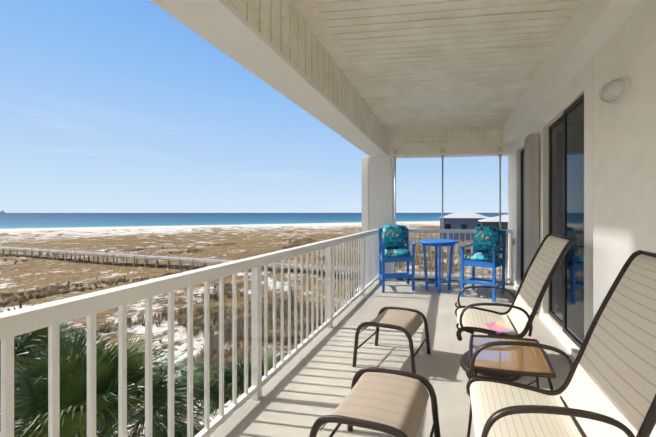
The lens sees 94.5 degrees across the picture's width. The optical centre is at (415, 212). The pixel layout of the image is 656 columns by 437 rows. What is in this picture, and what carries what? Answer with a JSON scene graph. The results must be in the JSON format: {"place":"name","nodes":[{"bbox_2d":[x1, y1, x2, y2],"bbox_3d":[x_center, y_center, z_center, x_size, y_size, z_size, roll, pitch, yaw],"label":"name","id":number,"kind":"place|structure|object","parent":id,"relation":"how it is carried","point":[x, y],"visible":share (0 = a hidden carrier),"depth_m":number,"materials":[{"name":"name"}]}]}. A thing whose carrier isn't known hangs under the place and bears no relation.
{"place":"outdoors","nodes":[
{"label":"outdoors","id":0,"kind":"place"},
{"bbox_2d":[0,221,507,436],"bbox_3d":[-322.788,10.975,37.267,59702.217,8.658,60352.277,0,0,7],"label":"sandy ground","id":1,"kind":"structure","parent":0,"point":[251,240],"depth_m":46.36,"materials":[{"name":"beige sand"}]},
{"bbox_2d":[0,299,139,436],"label":"palm tree","id":2,"kind":"object","parent":1,"relation":"on","point":[20,345],"visible":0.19,"depth_m":7.43,"materials":[{"name":"green plant"}]},
{"bbox_2d":[0,327,231,436],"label":"palm tree","id":3,"kind":"object","parent":1,"relation":"on","point":[31,406],"visible":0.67,"depth_m":5.15,"materials":[{"name":"green plant"}]},
{"bbox_2d":[182,344,289,435],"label":"shrub","id":4,"kind":"object","parent":1,"relation":"on","point":[228,382],"visible":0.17,"depth_m":7.31,"materials":[{"name":"green plant"}]},
{"bbox_2d":[0,237,507,435],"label":"dune grass tufts","id":5,"kind":"object","parent":1,"relation":"on","point":[49,290],"visible":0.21,"depth_m":22.33,"materials":[{"name":"brown plant"}]},
{"bbox_2d":[0,245,507,282],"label":"boardwalk","id":6,"kind":"structure","parent":1,"relation":"on","point":[134,256],"depth_m":43.52,"materials":[{"name":"wood"}]},
{"bbox_2d":[155,275,359,422],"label":"shrubs","id":7,"kind":"object","parent":1,"relation":"on","point":[214,342],"visible":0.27,"depth_m":17.03,"materials":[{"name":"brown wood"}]},
{"bbox_2d":[439,211,488,253],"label":"neighbour house","id":8,"kind":"structure","parent":1,"relation":"on","point":[463,220],"depth_m":55.08,"materials":[{"name":"blue"}]},
{"bbox_2d":[478,215,507,257],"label":"neighbour house","id":9,"kind":"structure","parent":1,"relation":"on","point":[493,221],"depth_m":42.67,"materials":[{"name":"grey"}]},
{"bbox_3d":[5.547,3.130,-0.330,8.100,10.550,12.700,0,0,7],"label":"building","id":10,"kind":"object","parent":1,"relation":"on","visible":0},
{"bbox_2d":[0,229,512,436],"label":"balcony railing","id":11,"kind":"object","parent":10,"relation":"attached to","point":[52,315],"visible":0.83,"depth_m":1.75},
{"bbox_2d":[393,147,501,283],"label":"screen posts","id":12,"kind":"object","parent":11,"relation":"on","point":[499,149],"visible":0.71,"depth_m":5.86,"materials":[{"name":"grey metal"}]},
{"bbox_2d":[524,133,538,310],"bbox_3d":[1.660,0.130,4.186,0.120,2.450,0.332,0,0,7],"label":"shutter","id":13,"kind":"object","parent":10,"relation":"attached to","point":[531,193],"visible":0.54,"depth_m":4.03,"materials":[{"name":"grey"}]},
{"bbox_2d":[514,80,586,358],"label":"sliding doors","id":14,"kind":"structure","parent":10,"relation":"attached to","point":[563,315],"depth_m":3.26,"materials":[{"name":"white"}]},
{"bbox_2d":[599,77,630,103],"bbox_3d":[1.438,-0.895,2.148,0.134,0.170,0.260,0,0,7],"label":"wall light","id":15,"kind":"object","parent":10,"relation":"attached to","point":[615,91],"visible":1,"depth_m":2.08,"materials":[{"name":"white glass"}]},
{"bbox_2d":[0,213,507,228],"bbox_3d":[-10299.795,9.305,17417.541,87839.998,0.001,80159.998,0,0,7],"label":"sea water","id":16,"kind":"structure","parent":0,"point":[36,220],"depth_m":471.47,"materials":[{"name":"blue liquid"}]},
{"bbox_2d":[0,0,507,212],"label":"sky","id":17,"kind":"structure","parent":0,"point":[107,106],"materials":[{"name":"blue"}]},
{"bbox_2d":[209,280,574,436],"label":"balcony floor","id":18,"kind":"structure","parent":0,"point":[306,387],"depth_m":2.70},
{"bbox_2d":[309,367,440,436],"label":"footstool","id":19,"kind":"object","parent":18,"relation":"on","point":[390,402],"visible":1,"depth_m":1.57,"materials":[{"name":"beige fabric"}]},
{"bbox_2d":[362,157,393,285],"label":"corner column","id":20,"kind":"structure","parent":18,"relation":"on","point":[377,192],"depth_m":6.09,"materials":[{"name":"paint"}]},
{"bbox_2d":[352,307,430,373],"bbox_3d":[-0.213,1.190,2.782,0.618,0.433,0.472,0,0,19],"label":"footstool","id":21,"kind":"object","parent":18,"relation":"on","point":[408,322],"visible":1,"depth_m":2.73,"materials":[{"name":"brown metal"}]},
{"bbox_2d":[379,225,415,292],"bbox_3d":[-0.364,0.821,5.484,0.600,1.172,0.678,0,0,-12],"label":"chair","id":22,"kind":"object","parent":18,"relation":"on","point":[394,245],"visible":1,"depth_m":5.53,"materials":[{"name":"blue paint"}]},
{"bbox_2d":[418,239,458,292],"bbox_3d":[0.411,0.955,5.307,0.740,0.902,0.740,0,0,7],"label":"bar table","id":23,"kind":"object","parent":18,"relation":"on","point":[438,282],"visible":1,"depth_m":5.27,"materials":[{"name":"blue paint"}]},
{"bbox_2d":[459,226,505,301],"bbox_3d":[1.161,0.821,4.985,0.600,1.172,0.678,0,0,33],"label":"chair","id":24,"kind":"object","parent":18,"relation":"on","point":[486,245],"visible":1,"depth_m":4.96,"materials":[{"name":"blue paint"}]},
{"bbox_2d":[467,334,555,436],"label":"glass side table","id":25,"kind":"object","parent":18,"relation":"on","point":[524,361],"visible":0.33,"depth_m":1.87,"materials":[{"name":"brown metal"}]},
{"bbox_2d":[455,233,576,380],"bbox_3d":[0.855,0.803,2.679,0.968,1.202,0.608,0,0,7],"label":"lounge chair","id":26,"kind":"object","parent":18,"relation":"on","point":[518,316],"visible":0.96,"depth_m":2.61,"materials":[{"name":"beige fabric"}]},
{"bbox_2d":[485,321,514,333],"bbox_3d":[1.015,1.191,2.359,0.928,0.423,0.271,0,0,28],"label":"magazines","id":27,"kind":"object","parent":26,"relation":"on","point":[500,327],"visible":0.43,"depth_m":2.50,"materials":[{"name":"pink paper"}]},
{"bbox_2d":[466,250,655,436],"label":"lounge chair","id":28,"kind":"object","parent":18,"relation":"on","point":[607,388],"visible":1,"depth_m":1.41,"materials":[{"name":"beige fabric"}]},
{"bbox_2d":[508,0,655,436],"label":"building wall","id":29,"kind":"structure","parent":0,"point":[624,179],"depth_m":2.14,"materials":[{"name":"white paint"}]},
{"bbox_2d":[502,0,642,331],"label":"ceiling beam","id":30,"kind":"structure","parent":29,"relation":"attached to","point":[590,28],"depth_m":2.60,"materials":[{"name":"white paint"}]},
{"bbox_2d":[150,0,512,157],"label":"dropped beams","id":31,"kind":"structure","parent":30,"relation":"on","point":[277,45],"depth_m":2.69,"materials":[{"name":"white paint"}]},
{"bbox_2d":[289,0,580,130],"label":"ceiling planks","id":32,"kind":"object","parent":31,"relation":"attached to","point":[404,65],"visible":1,"depth_m":3.07,"materials":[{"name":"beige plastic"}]}
]}

